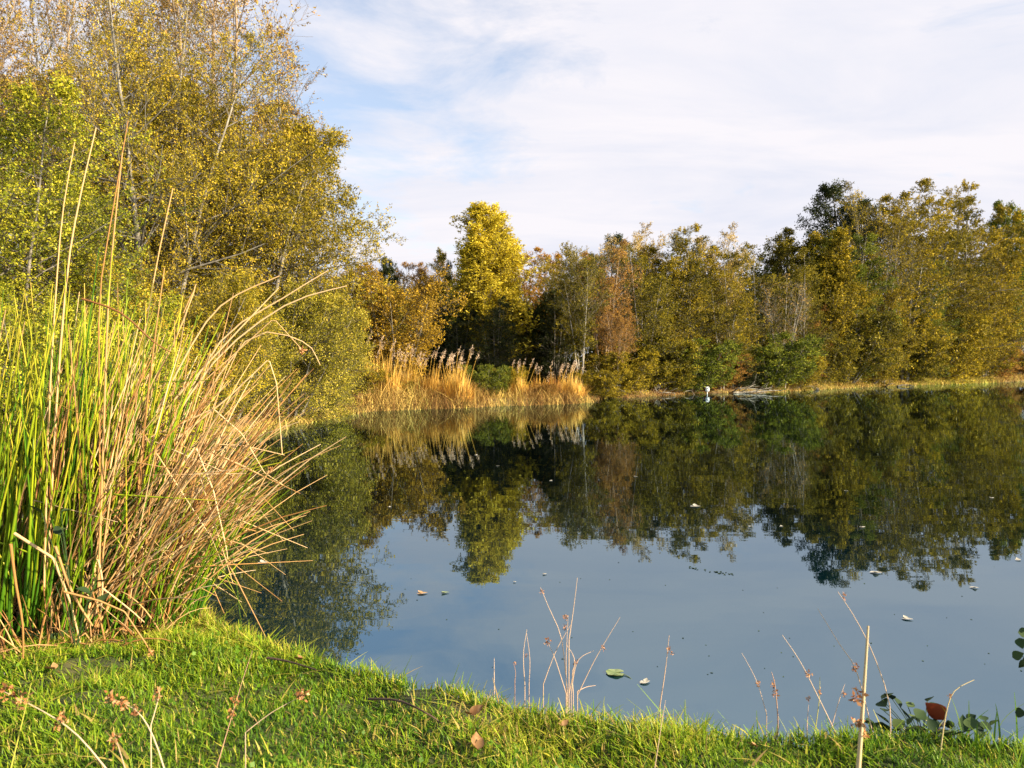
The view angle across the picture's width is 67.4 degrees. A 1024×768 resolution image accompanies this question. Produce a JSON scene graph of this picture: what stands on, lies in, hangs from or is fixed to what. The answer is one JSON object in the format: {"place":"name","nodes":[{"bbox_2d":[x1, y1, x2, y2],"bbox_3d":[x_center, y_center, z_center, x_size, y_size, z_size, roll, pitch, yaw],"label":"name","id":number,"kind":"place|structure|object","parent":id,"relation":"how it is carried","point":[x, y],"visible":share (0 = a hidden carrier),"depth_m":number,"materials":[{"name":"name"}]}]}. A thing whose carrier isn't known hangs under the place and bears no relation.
{"place":"outdoors","nodes":[
{"label":"outdoors","id":0,"kind":"place"},
{"bbox_2d":[0,362,1023,767],"bbox_3d":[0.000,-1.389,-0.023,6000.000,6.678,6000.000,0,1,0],"label":"ground","id":1,"kind":"structure","parent":0,"point":[66,666],"depth_m":1.96,"materials":[{"name":"green plant"}]},
{"bbox_2d":[0,0,48,134],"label":"birch tree","id":2,"kind":"object","parent":1,"relation":"on","point":[17,30],"visible":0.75,"depth_m":17.29,"materials":[{"name":"beige plant"}]},
{"bbox_2d":[0,683,105,767],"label":"seed stalk","id":3,"kind":"object","parent":1,"relation":"on","point":[13,694],"visible":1,"depth_m":1.27,"materials":[{"name":"beige plant"}]},
{"bbox_2d":[20,619,101,646],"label":"broadleaf plant","id":4,"kind":"object","parent":1,"relation":"on","point":[54,635],"visible":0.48,"depth_m":2.49,"materials":[{"name":"brown plant"}]},
{"bbox_2d":[0,0,133,299],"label":"birch tree","id":5,"kind":"object","parent":1,"relation":"on","point":[18,65],"visible":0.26,"depth_m":19.04,"materials":[{"name":"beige plant"}]},
{"bbox_2d":[29,505,117,650],"bbox_3d":[-1.323,0.588,2.346,0.223,0.470,0.153,0,1,-15],"label":"weed","id":6,"kind":"object","parent":1,"relation":"on","point":[60,531],"visible":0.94,"depth_m":2.35,"materials":[{"name":"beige plant"}]},
{"bbox_2d":[0,0,170,297],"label":"birch tree","id":7,"kind":"object","parent":1,"relation":"on","point":[90,10],"visible":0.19,"depth_m":20.48,"materials":[{"name":"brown plant"}]},
{"bbox_2d":[0,68,201,428],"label":"alder tree","id":8,"kind":"object","parent":1,"relation":"on","point":[34,231],"visible":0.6,"depth_m":11.93,"materials":[{"name":"green plant"}]},
{"bbox_2d":[0,267,206,474],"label":"bush","id":9,"kind":"object","parent":1,"relation":"on","point":[41,333],"visible":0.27,"depth_m":10.36,"materials":[{"name":"green plant"}]},
{"bbox_2d":[0,64,226,304],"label":"willow tree","id":10,"kind":"object","parent":1,"relation":"on","point":[50,82],"visible":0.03,"depth_m":21.87,"materials":[{"name":"green plant"}]},
{"bbox_2d":[104,689,164,767],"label":"seed stalk","id":11,"kind":"object","parent":1,"relation":"on","point":[135,712],"visible":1,"depth_m":1.32,"materials":[{"name":"beige plant"}]},
{"bbox_2d":[26,0,251,282],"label":"birch tree","id":12,"kind":"object","parent":1,"relation":"on","point":[162,6],"visible":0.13,"depth_m":22.96,"materials":[{"name":"brown plant"}]},
{"bbox_2d":[150,687,161,767],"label":"seed stalk","id":13,"kind":"object","parent":1,"relation":"on","point":[159,690],"visible":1,"depth_m":1.46,"materials":[{"name":"beige plant"}]},
{"bbox_2d":[45,247,293,442],"bbox_3d":[-6.321,-0.392,14.085,4.352,3.867,4.384,0,1,-23],"label":"bush","id":14,"kind":"object","parent":1,"relation":"on","point":[245,305],"visible":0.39,"depth_m":13.91,"materials":[{"name":"green plant"}]},
{"bbox_2d":[0,0,344,413],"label":"willow tree","id":15,"kind":"object","parent":1,"relation":"on","point":[176,240],"visible":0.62,"depth_m":16.55,"materials":[{"name":"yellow plant"}]},
{"bbox_2d":[0,121,346,671],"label":"rush clump","id":16,"kind":"object","parent":1,"relation":"on","point":[150,524],"visible":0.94,"depth_m":2.59,"materials":[{"name":"green plant"}]},
{"bbox_2d":[85,0,319,286],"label":"birch tree","id":17,"kind":"object","parent":1,"relation":"on","point":[214,6],"visible":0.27,"depth_m":20.92,"materials":[{"name":"beige plant"}]},
{"bbox_2d":[52,91,372,292],"bbox_3d":[-9.497,-4.165,24.775,9.609,10.097,8.031,-1,1,-34],"label":"alder tree","id":18,"kind":"object","parent":1,"relation":"on","point":[268,112],"visible":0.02,"depth_m":23.80,"materials":[{"name":"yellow plant"}]},
{"bbox_2d":[43,46,408,411],"bbox_3d":[-6.885,-3.655,19.574,8.485,9.098,7.091,-1,1,-36],"label":"willow tree","id":19,"kind":"object","parent":1,"relation":"on","point":[304,201],"visible":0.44,"depth_m":18.66,"materials":[{"name":"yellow plant"}]},
{"bbox_2d":[216,653,251,767],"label":"seed stalk","id":20,"kind":"object","parent":1,"relation":"on","point":[233,710],"visible":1,"depth_m":1.52,"materials":[{"name":"brown plant"}]},
{"bbox_2d":[151,270,323,426],"bbox_3d":[-6.394,-0.662,17.276,4.080,3.598,4.049,1,1,33],"label":"bush","id":21,"kind":"object","parent":1,"relation":"on","point":[270,347],"visible":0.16,"depth_m":17.05,"materials":[{"name":"green plant"}]},
{"bbox_2d":[245,687,309,767],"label":"seed stalk","id":22,"kind":"object","parent":1,"relation":"on","point":[300,695],"visible":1,"depth_m":1.57,"materials":[{"name":"beige plant"}]},
{"bbox_2d":[187,267,380,422],"bbox_3d":[-5.728,-0.812,19.113,4.892,4.347,4.929,0,1,2],"label":"bush","id":23,"kind":"object","parent":1,"relation":"on","point":[316,378],"visible":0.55,"depth_m":18.59,"materials":[{"name":"green plant"}]},
{"bbox_2d":[222,22,346,403],"bbox_3d":[-6.726,-4.287,21.616,4.079,10.142,5.444,0,1,-12],"label":"birch tree","id":24,"kind":"object","parent":1,"relation":"on","point":[295,113],"visible":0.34,"depth_m":20.40,"materials":[{"name":"brown plant"}]},
{"bbox_2d":[285,307,377,410],"bbox_3d":[-5.613,-0.747,22.366,3.410,3.759,3.384,0,1,-22],"label":"bush","id":25,"kind":"object","parent":1,"relation":"on","point":[357,368],"visible":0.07,"depth_m":22.33,"materials":[{"name":"green plant"}]},
{"bbox_2d":[319,277,413,377],"bbox_3d":[-6.064,-1.879,31.497,4.816,5.201,4.662,0,1,12],"label":"willow bush","id":26,"kind":"object","parent":1,"relation":"on","point":[397,309],"visible":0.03,"depth_m":30.71,"materials":[{"name":"brown plant"}]},
{"bbox_2d":[345,366,392,395],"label":"bush","id":27,"kind":"object","parent":1,"relation":"on","point":[366,379],"visible":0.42,"depth_m":27.05,"materials":[{"name":"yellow plant"}]},
{"bbox_2d":[363,336,413,398],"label":"reed clump","id":28,"kind":"object","parent":1,"relation":"on","point":[386,376],"visible":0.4,"depth_m":27.26,"materials":[{"name":"plant"}]},
{"bbox_2d":[373,256,405,301],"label":"oak tree","id":29,"kind":"object","parent":1,"relation":"on","point":[387,269],"visible":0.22,"depth_m":51.85,"materials":[{"name":"green plant"}]},
{"bbox_2d":[322,262,470,379],"bbox_3d":[-4.791,-2.023,30.968,5.841,5.678,5.773,0,1,-16],"label":"willow bush","id":30,"kind":"object","parent":1,"relation":"on","point":[423,308],"visible":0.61,"depth_m":29.48,"materials":[{"name":"brown plant"}]},
{"bbox_2d":[367,698,441,723],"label":"twig","id":31,"kind":"object","parent":1,"relation":"on","point":[406,703],"visible":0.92,"depth_m":1.97,"materials":[{"name":"brown wood"}]},
{"bbox_2d":[394,342,429,389],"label":"reed clump","id":32,"kind":"object","parent":1,"relation":"on","point":[408,376],"visible":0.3,"depth_m":28.38,"materials":[{"name":"plant"}]},
{"bbox_2d":[391,262,441,378],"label":"alder tree","id":33,"kind":"object","parent":1,"relation":"on","point":[405,265],"visible":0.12,"depth_m":46.07,"materials":[{"name":"green plant"}]},
{"bbox_2d":[400,251,455,323],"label":"alder tree","id":34,"kind":"object","parent":1,"relation":"on","point":[420,264],"visible":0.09,"depth_m":49.61,"materials":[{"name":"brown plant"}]},
{"bbox_2d":[412,351,454,399],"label":"reed clump","id":35,"kind":"object","parent":1,"relation":"on","point":[433,383],"visible":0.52,"depth_m":27.75,"materials":[{"name":"plant"}]},
{"bbox_2d":[426,247,457,330],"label":"alder tree","id":36,"kind":"object","parent":1,"relation":"on","point":[441,259],"visible":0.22,"depth_m":47.42,"materials":[{"name":"green plant"}]},
{"bbox_2d":[436,304,477,379],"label":"alder tree","id":37,"kind":"object","parent":1,"relation":"on","point":[460,339],"visible":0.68,"depth_m":42.17,"materials":[{"name":"green plant"}]},
{"bbox_2d":[436,345,479,401],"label":"reed clump","id":38,"kind":"object","parent":1,"relation":"on","point":[459,383],"visible":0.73,"depth_m":27.53,"materials":[{"name":"plant"}]},
{"bbox_2d":[459,363,513,396],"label":"bush","id":39,"kind":"object","parent":1,"relation":"on","point":[480,377],"visible":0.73,"depth_m":30.09,"materials":[{"name":"green plant"}]},
{"bbox_2d":[427,200,545,371],"bbox_3d":[-0.809,-4.883,43.789,6.493,10.754,6.765,1,1,33],"label":"poplar tree","id":40,"kind":"object","parent":1,"relation":"on","point":[489,272],"visible":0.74,"depth_m":42.54,"materials":[{"name":"yellow plant"}]},
{"bbox_2d":[458,294,528,372],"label":"alder tree","id":41,"kind":"object","parent":1,"relation":"on","point":[499,357],"visible":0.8,"depth_m":40.50,"materials":[{"name":"green plant"}]},
{"bbox_2d":[489,365,529,395],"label":"bush","id":42,"kind":"object","parent":1,"relation":"on","point":[514,375],"visible":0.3,"depth_m":30.96,"materials":[{"name":"brown plant"}]},
{"bbox_2d":[0,234,1023,385],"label":"woodland","id":43,"kind":"object","parent":1,"relation":"on","point":[538,310],"visible":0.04,"depth_m":43.75,"materials":[{"name":"green plant"}]},
{"bbox_2d":[507,359,537,397],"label":"reed clump","id":44,"kind":"object","parent":1,"relation":"on","point":[520,387],"visible":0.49,"depth_m":30.78,"materials":[{"name":"plant"}]},
{"bbox_2d":[512,302,543,383],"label":"alder tree","id":45,"kind":"object","parent":1,"relation":"on","point":[530,355],"visible":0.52,"depth_m":43.10,"materials":[{"name":"green plant"}]},
{"bbox_2d":[518,246,565,382],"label":"alder tree","id":46,"kind":"object","parent":1,"relation":"on","point":[532,299],"visible":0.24,"depth_m":47.01,"materials":[{"name":"brown plant"}]},
{"bbox_2d":[528,289,583,383],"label":"alder tree","id":47,"kind":"object","parent":1,"relation":"on","point":[554,360],"visible":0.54,"depth_m":42.08,"materials":[{"name":"green plant"}]},
{"bbox_2d":[531,241,587,378],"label":"birch tree","id":48,"kind":"object","parent":1,"relation":"on","point":[547,268],"visible":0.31,"depth_m":42.58,"materials":[{"name":"green plant"}]},
{"bbox_2d":[556,361,591,397],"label":"reed clump","id":49,"kind":"object","parent":1,"relation":"on","point":[571,385],"visible":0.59,"depth_m":31.92,"materials":[{"name":"plant"}]},
{"bbox_2d":[540,577,619,720],"bbox_3d":[0.189,0.944,2.148,0.230,0.802,0.032,0,1,0],"label":"rush plant","id":50,"kind":"object","parent":1,"relation":"on","point":[567,692],"visible":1,"depth_m":2.14,"materials":[{"name":"beige plant"}]},
{"bbox_2d":[544,243,616,383],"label":"birch tree","id":51,"kind":"object","parent":1,"relation":"on","point":[583,327],"visible":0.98,"depth_m":37.78,"materials":[{"name":"green plant"}]},
{"bbox_2d":[567,368,634,398],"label":"bush","id":52,"kind":"object","parent":1,"relation":"on","point":[610,390],"visible":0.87,"depth_m":36.23,"materials":[{"name":"green plant"}]},
{"bbox_2d":[561,239,645,390],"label":"alder tree","id":53,"kind":"object","parent":1,"relation":"on","point":[611,281],"visible":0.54,"depth_m":39.09,"materials":[{"name":"beige plant"}]},
{"bbox_2d":[587,231,628,355],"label":"oak tree","id":54,"kind":"object","parent":1,"relation":"on","point":[618,236],"visible":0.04,"depth_m":57.63,"materials":[{"name":"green plant"}]},
{"bbox_2d":[591,301,642,389],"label":"alder tree","id":55,"kind":"object","parent":1,"relation":"on","point":[619,331],"visible":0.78,"depth_m":38.37,"materials":[{"name":"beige plant"}]},
{"bbox_2d":[579,349,661,395],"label":"bush","id":56,"kind":"object","parent":1,"relation":"on","point":[614,360],"visible":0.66,"depth_m":37.90,"materials":[{"name":"green plant"}]},
{"bbox_2d":[227,374,1023,437],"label":"shore grass","id":57,"kind":"structure","parent":1,"relation":"on","point":[382,402],"depth_m":28.38,"materials":[{"name":"beige plant"}]},
{"bbox_2d":[586,222,676,344],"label":"birch tree","id":58,"kind":"object","parent":1,"relation":"on","point":[606,249],"visible":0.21,"depth_m":46.30,"materials":[{"name":"yellow plant"}]},
{"bbox_2d":[588,334,704,390],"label":"bush","id":59,"kind":"object","parent":1,"relation":"on","point":[688,344],"visible":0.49,"depth_m":41.04,"materials":[{"name":"green plant"}]},
{"bbox_2d":[604,242,693,390],"bbox_3d":[7.197,-3.578,41.506,3.986,8.155,4.586,-1,1,-42],"label":"alder tree","id":60,"kind":"object","parent":1,"relation":"on","point":[648,284],"visible":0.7,"depth_m":41.17,"materials":[{"name":"green plant"}]},
{"bbox_2d":[622,286,688,387],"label":"alder tree","id":61,"kind":"object","parent":1,"relation":"on","point":[663,307],"visible":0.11,"depth_m":43.53,"materials":[{"name":"green plant"}]},
{"bbox_2d":[611,223,723,385],"bbox_3d":[9.191,-4.423,44.600,5.518,9.767,5.924,-1,1,-31],"label":"alder tree","id":62,"kind":"object","parent":1,"relation":"on","point":[671,265],"visible":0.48,"depth_m":44.14,"materials":[{"name":"green plant"}]},
{"bbox_2d":[645,357,705,392],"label":"bush","id":63,"kind":"object","parent":1,"relation":"on","point":[681,383],"visible":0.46,"depth_m":41.88,"materials":[{"name":"green plant"}]},
{"bbox_2d":[655,234,742,387],"bbox_3d":[10.763,-4.378,46.007,6.122,9.555,5.521,-1,1,-43],"label":"alder tree","id":64,"kind":"object","parent":1,"relation":"on","point":[689,277],"visible":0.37,"depth_m":45.19,"materials":[{"name":"green plant"}]},
{"bbox_2d":[667,337,744,393],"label":"bush","id":65,"kind":"object","parent":1,"relation":"on","point":[709,358],"visible":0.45,"depth_m":43.03,"materials":[{"name":"green plant"}]},
{"bbox_2d":[679,222,757,343],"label":"alder tree","id":66,"kind":"object","parent":1,"relation":"on","point":[729,236],"visible":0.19,"depth_m":48.08,"materials":[{"name":"green plant"}]},
{"bbox_2d":[696,350,754,390],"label":"bush","id":67,"kind":"object","parent":1,"relation":"on","point":[743,371],"visible":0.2,"depth_m":45.56,"materials":[{"name":"brown plant"}]},
{"bbox_2d":[697,286,760,389],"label":"alder tree","id":68,"kind":"object","parent":1,"relation":"on","point":[727,313],"visible":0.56,"depth_m":45.70,"materials":[{"name":"green plant"}]},
{"bbox_2d":[691,245,774,388],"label":"alder tree","id":69,"kind":"object","parent":1,"relation":"on","point":[725,279],"visible":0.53,"depth_m":46.32,"materials":[{"name":"green plant"}]},
{"bbox_2d":[725,363,765,389],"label":"bush","id":70,"kind":"object","parent":1,"relation":"on","point":[749,381],"visible":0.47,"depth_m":46.71,"materials":[{"name":"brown plant"}]},
{"bbox_2d":[719,241,801,384],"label":"alder tree","id":71,"kind":"object","parent":1,"relation":"on","point":[766,279],"visible":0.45,"depth_m":50.48,"materials":[{"name":"green plant"}]},
{"bbox_2d":[721,331,828,391],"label":"bush","id":72,"kind":"object","parent":1,"relation":"on","point":[778,366],"visible":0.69,"depth_m":47.24,"materials":[{"name":"green plant"}]},
{"bbox_2d":[753,273,813,390],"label":"bare tree","id":73,"kind":"object","parent":1,"relation":"on","point":[778,303],"visible":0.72,"depth_m":49.62,"materials":[{"name":"brown plant"}]},
{"bbox_2d":[750,227,822,338],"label":"oak tree","id":74,"kind":"object","parent":1,"relation":"on","point":[781,252],"visible":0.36,"depth_m":60.95,"materials":[{"name":"green plant"}]},
{"bbox_2d":[763,354,828,390],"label":"bush","id":75,"kind":"object","parent":1,"relation":"on","point":[808,382],"visible":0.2,"depth_m":50.02,"materials":[{"name":"green plant"}]},
{"bbox_2d":[773,247,840,383],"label":"alder tree","id":76,"kind":"object","parent":1,"relation":"on","point":[806,272],"visible":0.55,"depth_m":52.41,"materials":[{"name":"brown plant"}]},
{"bbox_2d":[795,303,834,380],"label":"alder tree","id":77,"kind":"object","parent":1,"relation":"on","point":[824,307],"visible":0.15,"depth_m":57.53,"materials":[{"name":"green plant"}]},
{"bbox_2d":[789,331,864,388],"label":"bush","id":78,"kind":"object","parent":1,"relation":"on","point":[849,341],"visible":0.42,"depth_m":57.25,"materials":[{"name":"green plant"}]},
{"bbox_2d":[796,226,869,381],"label":"poplar tree","id":79,"kind":"object","parent":1,"relation":"on","point":[838,275],"visible":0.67,"depth_m":58.17,"materials":[{"name":"yellow plant"}]},
{"bbox_2d":[792,178,899,320],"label":"oak tree","id":80,"kind":"object","parent":1,"relation":"on","point":[830,192],"visible":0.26,"depth_m":74.00,"materials":[{"name":"green plant"}]},
{"bbox_2d":[849,626,869,767],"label":"seed stalk","id":81,"kind":"object","parent":1,"relation":"on","point":[860,723],"visible":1,"depth_m":1.17,"materials":[{"name":"beige plant"}]},
{"bbox_2d":[818,227,905,382],"bbox_3d":[27.601,-6.315,62.578,7.470,12.930,8.284,0,1,-6],"label":"alder tree","id":82,"kind":"object","parent":1,"relation":"on","point":[862,272],"visible":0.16,"depth_m":60.96,"materials":[{"name":"green plant"}]},
{"bbox_2d":[839,283,889,384],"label":"alder tree","id":83,"kind":"object","parent":1,"relation":"on","point":[872,295],"visible":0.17,"depth_m":60.38,"materials":[{"name":"green plant"}]},
{"bbox_2d":[817,309,915,383],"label":"bush","id":84,"kind":"object","parent":1,"relation":"on","point":[877,338],"visible":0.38,"depth_m":59.17,"materials":[{"name":"green plant"}]},
{"bbox_2d":[815,181,933,322],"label":"alder tree","id":85,"kind":"object","parent":1,"relation":"on","point":[897,221],"visible":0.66,"depth_m":66.25,"materials":[{"name":"green plant"}]},
{"bbox_2d":[860,346,905,386],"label":"bush","id":86,"kind":"object","parent":1,"relation":"on","point":[885,376],"visible":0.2,"depth_m":63.97,"materials":[{"name":"green plant"}]},
{"bbox_2d":[852,263,929,384],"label":"alder tree","id":87,"kind":"object","parent":1,"relation":"on","point":[892,300],"visible":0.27,"depth_m":65.01,"materials":[{"name":"green plant"}]},
{"bbox_2d":[858,177,969,380],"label":"alder tree","id":88,"kind":"object","parent":1,"relation":"on","point":[928,201],"visible":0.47,"depth_m":69.38,"materials":[{"name":"green plant"}]},
{"bbox_2d":[865,693,979,747],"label":"broadleaf plant","id":89,"kind":"object","parent":1,"relation":"on","point":[936,712],"visible":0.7,"depth_m":1.94,"materials":[{"name":"green plant"}]},
{"bbox_2d":[890,322,957,384],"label":"bush","id":90,"kind":"object","parent":1,"relation":"on","point":[936,364],"visible":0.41,"depth_m":70.16,"materials":[{"name":"green plant"}]},
{"bbox_2d":[894,254,968,382],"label":"alder tree","id":91,"kind":"object","parent":1,"relation":"on","point":[938,294],"visible":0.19,"depth_m":72.49,"materials":[{"name":"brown plant"}]},
{"bbox_2d":[877,193,1001,379],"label":"alder tree","id":92,"kind":"object","parent":1,"relation":"on","point":[969,200],"visible":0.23,"depth_m":76.56,"materials":[{"name":"green plant"}]},
{"bbox_2d":[904,311,996,383],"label":"bush","id":93,"kind":"object","parent":1,"relation":"on","point":[969,349],"visible":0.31,"depth_m":75.49,"materials":[{"name":"green plant"}]},
{"bbox_2d":[898,179,1023,376],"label":"alder tree","id":94,"kind":"object","parent":1,"relation":"on","point":[965,187],"visible":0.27,"depth_m":80.97,"materials":[{"name":"green plant"}]},
{"bbox_2d":[942,264,991,377],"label":"alder tree","id":95,"kind":"object","parent":1,"relation":"on","point":[968,299],"visible":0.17,"depth_m":78.65,"materials":[{"name":"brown plant"}]},
{"bbox_2d":[938,339,1002,381],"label":"bush","id":96,"kind":"object","parent":1,"relation":"on","point":[992,359],"visible":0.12,"depth_m":84.08,"materials":[{"name":"green plant"}]},
{"bbox_2d":[923,714,1018,750],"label":"broadleaf plant","id":97,"kind":"object","parent":1,"relation":"on","point":[982,725],"visible":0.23,"depth_m":1.97,"materials":[{"name":"green plant"}]},
{"bbox_2d":[942,692,1023,767],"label":"grass tuft","id":98,"kind":"object","parent":1,"relation":"on","point":[993,737],"visible":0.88,"depth_m":1.83,"materials":[{"name":"green plant"}]},
{"bbox_2d":[942,202,1023,376],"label":"alder tree","id":99,"kind":"object","parent":1,"relation":"on","point":[1005,324],"visible":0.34,"depth_m":87.48,"materials":[{"name":"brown plant"}]},
{"bbox_2d":[965,340,1023,379],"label":"bush","id":100,"kind":"object","parent":1,"relation":"on","point":[1005,373],"visible":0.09,"depth_m":93.54,"materials":[{"name":"brown plant"}]},
{"bbox_2d":[965,258,1023,375],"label":"alder tree","id":101,"kind":"object","parent":1,"relation":"on","point":[1018,321],"visible":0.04,"depth_m":89.72,"materials":[{"name":"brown plant"}]},
{"bbox_2d":[972,200,1023,359],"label":"oak tree","id":102,"kind":"object","parent":1,"relation":"on","point":[1011,207],"visible":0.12,"depth_m":102.40,"materials":[{"name":"green plant"}]},
{"bbox_2d":[1012,627,1023,717],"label":"leafy sprig","id":103,"kind":"object","parent":1,"relation":"on","point":[1018,655],"visible":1,"depth_m":1.76,"materials":[{"name":"green plant"}]},
{"bbox_2d":[0,0,1023,361],"label":"sky","id":104,"kind":"structure","parent":0,"point":[585,121],"materials":[{"name":"white"}]},
{"bbox_2d":[16,381,1023,746],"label":"water","id":105,"kind":"structure","parent":0,"point":[848,489],"depth_m":5.54,"materials":[{"name":"blue liquid"}]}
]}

